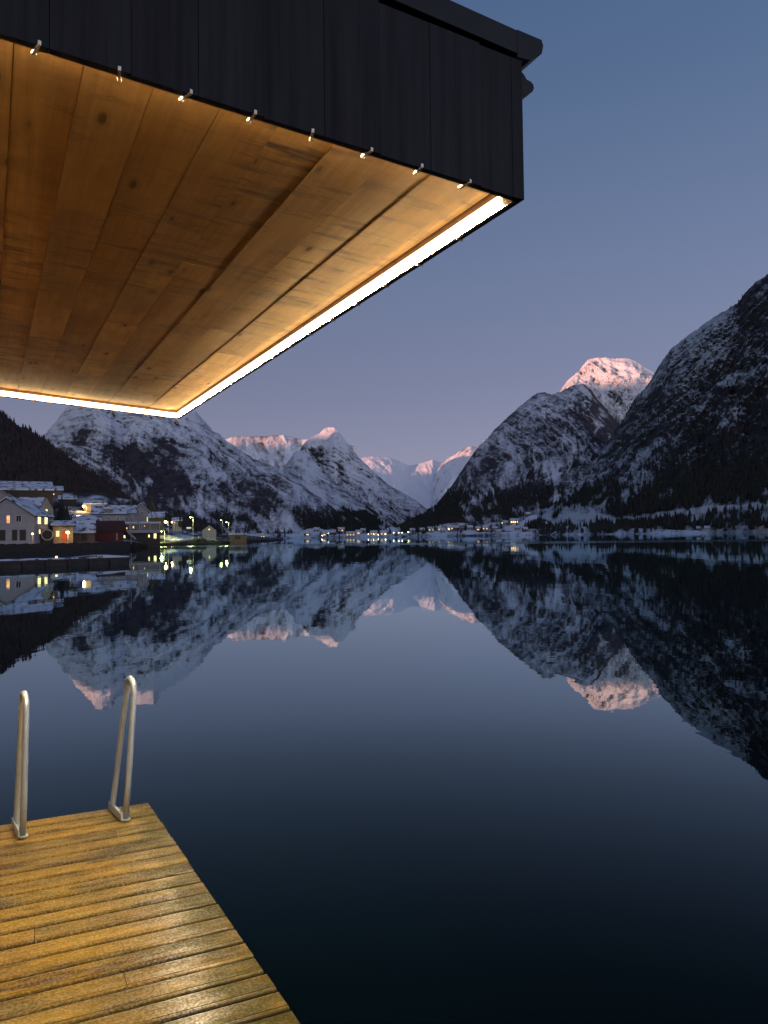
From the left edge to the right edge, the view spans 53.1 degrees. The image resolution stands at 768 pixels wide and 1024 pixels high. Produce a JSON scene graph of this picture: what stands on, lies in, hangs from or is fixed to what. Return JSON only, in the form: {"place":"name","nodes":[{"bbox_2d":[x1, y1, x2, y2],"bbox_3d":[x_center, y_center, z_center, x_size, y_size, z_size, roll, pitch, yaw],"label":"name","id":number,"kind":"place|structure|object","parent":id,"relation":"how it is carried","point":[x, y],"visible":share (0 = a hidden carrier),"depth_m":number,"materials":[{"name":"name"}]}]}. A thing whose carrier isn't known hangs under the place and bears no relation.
{"place":"outdoors","nodes":[
{"label":"outdoors","id":0,"kind":"place"},
{"bbox_2d":[0,417,89,488],"bbox_3d":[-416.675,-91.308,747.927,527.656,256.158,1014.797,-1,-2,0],"label":"mountain","id":1,"kind":"structure","parent":0,"point":[21,428],"depth_m":1017.52,"materials":[{"name":"grey snow"}]},
{"bbox_2d":[0,410,213,530],"bbox_3d":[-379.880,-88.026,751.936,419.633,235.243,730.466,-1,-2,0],"label":"forest","id":2,"kind":"object","parent":1,"relation":"on","point":[30,459],"visible":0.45,"depth_m":850.63,"materials":[{"name":"green plant"}]},
{"bbox_2d":[53,492,282,547],"bbox_3d":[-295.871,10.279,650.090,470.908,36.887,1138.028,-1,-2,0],"label":"hillside","id":3,"kind":"structure","parent":0,"point":[185,536],"depth_m":328.55,"materials":[{"name":"white snow"}]},
{"bbox_2d":[0,490,14,499],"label":"house","id":4,"kind":"structure","parent":3,"relation":"on","point":[3,494],"depth_m":215.34,"materials":[{"name":"stone"}]},
{"bbox_2d":[0,481,53,506],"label":"house","id":5,"kind":"structure","parent":3,"relation":"on","point":[32,489],"depth_m":274.86,"materials":[{"name":"stone"}]},
{"bbox_2d":[0,497,54,543],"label":"house","id":6,"kind":"structure","parent":3,"relation":"on","point":[21,519],"depth_m":156.41,"materials":[{"name":"stone"}]},
{"bbox_2d":[6,515,9,522],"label":"window","id":7,"kind":"structure","parent":6,"relation":"in","point":[7,516],"depth_m":156.25,"materials":[{"name":"yellow"}]},
{"bbox_2d":[16,515,21,521],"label":"window","id":8,"kind":"structure","parent":6,"relation":"in","point":[18,517],"depth_m":156.37,"materials":[{"name":"black glass"}]},
{"bbox_2d":[20,497,44,506],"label":"house","id":9,"kind":"structure","parent":3,"relation":"on","point":[38,501],"depth_m":198.61,"materials":[{"name":"stone"}]},
{"bbox_2d":[41,529,52,543],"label":"round tank","id":10,"kind":"object","parent":3,"relation":"on","point":[47,535],"visible":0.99,"depth_m":159.35,"materials":[{"name":"grey metal"}]},
{"bbox_2d":[41,496,53,514],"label":"house","id":11,"kind":"structure","parent":3,"relation":"on","point":[46,505],"depth_m":181.55,"materials":[{"name":"stone"}]},
{"bbox_2d":[53,486,63,497],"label":"house","id":12,"kind":"structure","parent":3,"relation":"on","point":[58,490],"depth_m":332.11,"materials":[{"name":"stone"}]},
{"bbox_2d":[56,495,65,519],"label":"spruce tree","id":13,"kind":"object","parent":3,"relation":"on","point":[61,512],"visible":0.77,"depth_m":188.52,"materials":[{"name":"green plant"}]},
{"bbox_2d":[50,520,75,543],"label":"shed","id":14,"kind":"structure","parent":3,"relation":"on","point":[60,529],"depth_m":164.32,"materials":[{"name":"wood"}]},
{"bbox_2d":[62,531,66,540],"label":"door","id":15,"kind":"structure","parent":14,"relation":"in","point":[64,535],"depth_m":164.25,"materials":[{"name":"red wood"}]},
{"bbox_2d":[0,542,129,552],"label":"quay wall","id":16,"kind":"structure","parent":3,"relation":"on","point":[27,547],"depth_m":156.93,"materials":[{"name":"stone"}]},
{"bbox_2d":[63,504,70,519],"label":"spruce tree","id":17,"kind":"object","parent":3,"relation":"on","point":[67,515],"visible":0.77,"depth_m":182.80,"materials":[{"name":"green plant"}]},
{"bbox_2d":[58,495,76,506],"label":"house","id":18,"kind":"structure","parent":3,"relation":"on","point":[70,500],"depth_m":306.03,"materials":[{"name":"stone"}]},
{"bbox_2d":[73,520,95,542],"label":"boathouse","id":19,"kind":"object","parent":3,"relation":"on","point":[84,531],"visible":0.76,"depth_m":170.92,"materials":[{"name":"stone"}]},
{"bbox_2d":[82,534,86,540],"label":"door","id":20,"kind":"structure","parent":19,"relation":"in","point":[84,536],"depth_m":170.40,"materials":[{"name":"brown wood"}]},
{"bbox_2d":[72,516,101,520],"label":"boathouse","id":21,"kind":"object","parent":3,"relation":"on","point":[97,518],"visible":0.31,"depth_m":190.35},
{"bbox_2d":[83,500,106,510],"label":"house","id":22,"kind":"structure","parent":3,"relation":"on","point":[88,503],"depth_m":281.39,"materials":[{"name":"stone"}]},
{"bbox_2d":[91,502,126,521],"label":"villa","id":23,"kind":"object","parent":3,"relation":"on","point":[118,512],"visible":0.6,"depth_m":204.26,"materials":[{"name":"stone"}]},
{"bbox_2d":[95,521,124,541],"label":"boathouse","id":24,"kind":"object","parent":3,"relation":"on","point":[110,531],"visible":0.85,"depth_m":179.51,"materials":[{"name":"red wood"}]},
{"bbox_2d":[100,532,114,540],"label":"boat door","id":25,"kind":"structure","parent":24,"relation":"in","point":[104,536],"depth_m":178.66,"materials":[{"name":"red wood"}]},
{"bbox_2d":[126,505,136,521],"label":"house","id":26,"kind":"structure","parent":3,"relation":"on","point":[131,513],"depth_m":211.19,"materials":[{"name":"stone"}]},
{"bbox_2d":[124,522,160,546],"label":"veranda building","id":27,"kind":"structure","parent":3,"relation":"on","point":[147,534],"depth_m":202.82,"materials":[{"name":"grey wood"}]},
{"bbox_2d":[136,503,149,521],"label":"house","id":28,"kind":"structure","parent":3,"relation":"on","point":[143,511],"depth_m":215.68,"materials":[{"name":"stone"}]},
{"bbox_2d":[147,493,156,511],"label":"spruce tree","id":29,"kind":"object","parent":3,"relation":"on","point":[151,504],"visible":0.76,"depth_m":286.77,"materials":[{"name":"green plant"}]},
{"bbox_2d":[148,512,164,534],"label":"house","id":30,"kind":"structure","parent":3,"relation":"on","point":[161,515],"depth_m":251.77,"materials":[{"name":"stone"}]},
{"bbox_2d":[171,517,181,531],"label":"house","id":31,"kind":"structure","parent":3,"relation":"on","point":[175,520],"depth_m":318.69,"materials":[{"name":"stone"}]},
{"bbox_2d":[178,515,181,528],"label":"spruce tree","id":32,"kind":"object","parent":3,"relation":"on","point":[180,523],"visible":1,"depth_m":318.64,"materials":[{"name":"green plant"}]},
{"bbox_2d":[202,525,215,538],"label":"hut","id":33,"kind":"object","parent":3,"relation":"on","point":[209,531],"visible":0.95,"depth_m":326.57,"materials":[{"name":"white"}]},
{"bbox_2d":[228,533,246,542],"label":"boathouse","id":34,"kind":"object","parent":3,"relation":"on","point":[237,537],"visible":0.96,"depth_m":328.98,"materials":[{"name":"wood"}]},
{"bbox_2d":[44,405,354,532],"bbox_3d":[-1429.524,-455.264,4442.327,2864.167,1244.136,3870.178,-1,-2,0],"label":"mountain","id":35,"kind":"structure","parent":0,"point":[102,442],"depth_m":3668.95,"materials":[{"name":"white snow"}]},
{"bbox_2d":[124,451,375,532],"bbox_3d":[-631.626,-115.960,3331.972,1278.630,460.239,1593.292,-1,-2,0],"label":"forest","id":36,"kind":"object","parent":35,"relation":"on","point":[334,523],"visible":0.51,"depth_m":2935.97,"materials":[{"name":"green plant"}]},
{"bbox_2d":[0,0,542,418],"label":"canopy","id":37,"kind":"object","parent":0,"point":[202,202],"visible":1,"depth_m":2.34,"materials":[{"name":"brown wood"}]},
{"bbox_2d":[225,435,355,469],"bbox_3d":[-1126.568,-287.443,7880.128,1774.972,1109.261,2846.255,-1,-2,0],"label":"mountain","id":38,"kind":"structure","parent":0,"point":[277,451],"depth_m":8029.03,"materials":[{"name":"white snow"}]},
{"bbox_2d":[283,450,393,529],"bbox_3d":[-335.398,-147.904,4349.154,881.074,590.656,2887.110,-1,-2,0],"label":"mountain","id":39,"kind":"structure","parent":0,"point":[306,471],"depth_m":4286.92,"materials":[{"name":"white snow"}]},
{"bbox_2d":[338,500,394,529],"bbox_3d":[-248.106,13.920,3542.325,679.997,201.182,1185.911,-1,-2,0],"label":"forest","id":40,"kind":"object","parent":39,"relation":"on","point":[365,517],"visible":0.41,"depth_m":3507.94,"materials":[{"name":"green plant"}]},
{"bbox_2d":[300,427,426,524],"bbox_3d":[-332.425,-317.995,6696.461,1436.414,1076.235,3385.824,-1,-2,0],"label":"mountain","id":41,"kind":"structure","parent":0,"point":[330,452],"depth_m":6360.94,"materials":[{"name":"white snow"}]},
{"bbox_2d":[0,532,767,1023],"bbox_3d":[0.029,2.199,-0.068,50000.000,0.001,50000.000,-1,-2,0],"label":"water","id":42,"kind":"structure","parent":0,"point":[460,780],"depth_m":7.85,"materials":[{"name":"liquid"}]},
{"bbox_2d":[0,555,129,568],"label":"floating pier","id":43,"kind":"structure","parent":42,"relation":"on","point":[56,561],"depth_m":64.72,"materials":[{"name":"concrete"}]},
{"bbox_2d":[0,803,299,1023],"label":"wooden dock","id":44,"kind":"object","parent":42,"relation":"in","point":[127,922],"visible":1,"depth_m":3.10,"materials":[{"name":"brown wood"}]},
{"bbox_2d":[11,676,136,838],"bbox_3d":[-1.756,2.139,4.361,0.639,2.382,0.360,0,-2,-27],"label":"bathing ladder","id":45,"kind":"object","parent":44,"relation":"attached to","point":[19,822],"visible":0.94,"depth_m":4.34,"materials":[{"name":"metal"}]},
{"bbox_2d":[0,0,767,465],"label":"sky","id":46,"kind":"structure","parent":0,"point":[641,219],"materials":[{"name":"blue"}]},
{"bbox_2d":[360,456,440,508],"bbox_3d":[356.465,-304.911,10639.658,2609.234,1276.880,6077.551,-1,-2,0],"label":"mountain","id":47,"kind":"structure","parent":0,"point":[416,482],"depth_m":10894.17,"materials":[{"name":"white snow"}]},
{"bbox_2d":[432,439,485,506],"bbox_3d":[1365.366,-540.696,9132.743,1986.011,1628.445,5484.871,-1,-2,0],"label":"mountain","id":48,"kind":"structure","parent":0,"point":[449,470],"depth_m":9583.81,"materials":[{"name":"white snow"}]},
{"bbox_2d":[247,514,711,537],"bbox_3d":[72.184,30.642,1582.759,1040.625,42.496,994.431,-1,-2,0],"label":"shore","id":49,"kind":"structure","parent":0,"point":[508,530],"depth_m":1410.49,"materials":[{"name":"white snow"}]},
{"bbox_2d":[304,531,310,535],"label":"house","id":50,"kind":"structure","parent":49,"relation":"on","point":[307,533],"depth_m":1535.58,"materials":[{"name":"stone"}]},
{"bbox_2d":[313,527,319,531],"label":"house","id":51,"kind":"structure","parent":49,"relation":"on","point":[316,529],"depth_m":1640.38,"materials":[{"name":"stone"}]},
{"bbox_2d":[330,530,335,534],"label":"house","id":52,"kind":"structure","parent":49,"relation":"on","point":[332,532],"depth_m":1554.62,"materials":[{"name":"stone"}]},
{"bbox_2d":[337,527,344,531],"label":"house","id":53,"kind":"structure","parent":49,"relation":"on","point":[341,529],"depth_m":1719.49,"materials":[{"name":"stone"}]},
{"bbox_2d":[346,531,355,535],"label":"house","id":54,"kind":"structure","parent":49,"relation":"on","point":[350,533],"depth_m":1521.39,"materials":[{"name":"stone"}]},
{"bbox_2d":[370,530,377,534],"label":"house","id":55,"kind":"structure","parent":49,"relation":"on","point":[374,532],"depth_m":1538.39,"materials":[{"name":"stone"}]},
{"bbox_2d":[380,530,386,535],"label":"house","id":56,"kind":"structure","parent":49,"relation":"on","point":[383,532],"depth_m":1506.55,"materials":[{"name":"stone"}]},
{"bbox_2d":[235,514,664,536],"bbox_3d":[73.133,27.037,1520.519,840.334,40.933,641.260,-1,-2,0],"label":"village","id":57,"kind":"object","parent":49,"relation":"on","point":[595,527],"visible":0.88,"depth_m":1357.70,"materials":[{"name":"green wood"}]},
{"bbox_2d":[446,525,453,529],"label":"house","id":58,"kind":"structure","parent":49,"relation":"on","point":[449,527],"depth_m":1469.56,"materials":[{"name":"stone"}]},
{"bbox_2d":[453,525,459,529],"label":"house","id":59,"kind":"structure","parent":49,"relation":"on","point":[457,527],"depth_m":1451.47,"materials":[{"name":"stone"}]},
{"bbox_2d":[458,523,465,527],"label":"house","id":60,"kind":"structure","parent":49,"relation":"on","point":[461,525],"depth_m":1483.29,"materials":[{"name":"stone"}]},
{"bbox_2d":[467,525,472,529],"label":"house","id":61,"kind":"structure","parent":49,"relation":"on","point":[469,527],"depth_m":1441.05,"materials":[{"name":"stone"}]},
{"bbox_2d":[475,526,480,530],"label":"house","id":62,"kind":"structure","parent":49,"relation":"on","point":[477,528],"depth_m":1413.52,"materials":[{"name":"stone"}]},
{"bbox_2d":[482,525,488,529],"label":"house","id":63,"kind":"structure","parent":49,"relation":"on","point":[485,527],"depth_m":1421.43,"materials":[{"name":"stone"}]},
{"bbox_2d":[502,520,508,524],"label":"house","id":64,"kind":"structure","parent":49,"relation":"on","point":[505,522],"depth_m":1443.52,"materials":[{"name":"stone"}]},
{"bbox_2d":[509,518,517,524],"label":"house","id":65,"kind":"structure","parent":49,"relation":"on","point":[512,521],"depth_m":1419.99,"materials":[{"name":"stone"}]},
{"bbox_2d":[665,512,672,527],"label":"spruce tree","id":66,"kind":"object","parent":49,"relation":"on","point":[669,523],"visible":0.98,"depth_m":1268.88,"materials":[{"name":"green plant"}]},
{"bbox_2d":[398,384,619,526],"bbox_3d":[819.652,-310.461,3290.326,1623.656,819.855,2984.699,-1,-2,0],"label":"mountain","id":67,"kind":"structure","parent":0,"point":[563,436],"depth_m":3137.71,"materials":[{"name":"white snow"}]},
{"bbox_2d":[394,457,576,526],"bbox_3d":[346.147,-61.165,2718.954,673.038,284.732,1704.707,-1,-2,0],"label":"forest","id":68,"kind":"object","parent":67,"relation":"on","point":[445,511],"visible":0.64,"depth_m":2465.62,"materials":[{"name":"green plant"}]},
{"bbox_2d":[560,357,653,423],"bbox_3d":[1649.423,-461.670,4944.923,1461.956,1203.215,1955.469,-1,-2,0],"label":"mountain","id":69,"kind":"structure","parent":0,"point":[616,386],"depth_m":4976.27,"materials":[{"name":"white snow"}]},
{"bbox_2d":[524,274,767,532],"bbox_3d":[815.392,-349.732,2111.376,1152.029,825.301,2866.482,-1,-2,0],"label":"mountain","id":70,"kind":"structure","parent":0,"point":[724,345],"depth_m":1859.72,"materials":[{"name":"grey stone"}]},
{"bbox_2d":[512,279,767,530],"bbox_3d":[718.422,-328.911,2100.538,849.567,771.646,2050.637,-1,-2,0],"label":"forest","id":71,"kind":"object","parent":70,"relation":"on","point":[686,491],"visible":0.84,"depth_m":1463.62,"materials":[{"name":"green plant"}]},
{"bbox_2d":[691,514,698,527],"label":"spruce tree","id":72,"kind":"object","parent":70,"relation":"on","point":[694,523],"visible":0.99,"depth_m":1208.67,"materials":[{"name":"plant"}]},
{"bbox_2d":[700,514,704,526],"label":"spruce tree","id":73,"kind":"object","parent":70,"relation":"on","point":[702,523],"visible":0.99,"depth_m":1195.61,"materials":[{"name":"green plant"}]},
{"bbox_2d":[717,517,721,528],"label":"spruce tree","id":74,"kind":"object","parent":70,"relation":"on","point":[719,526],"visible":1,"depth_m":1160.29,"materials":[{"name":"green plant"}]}
]}

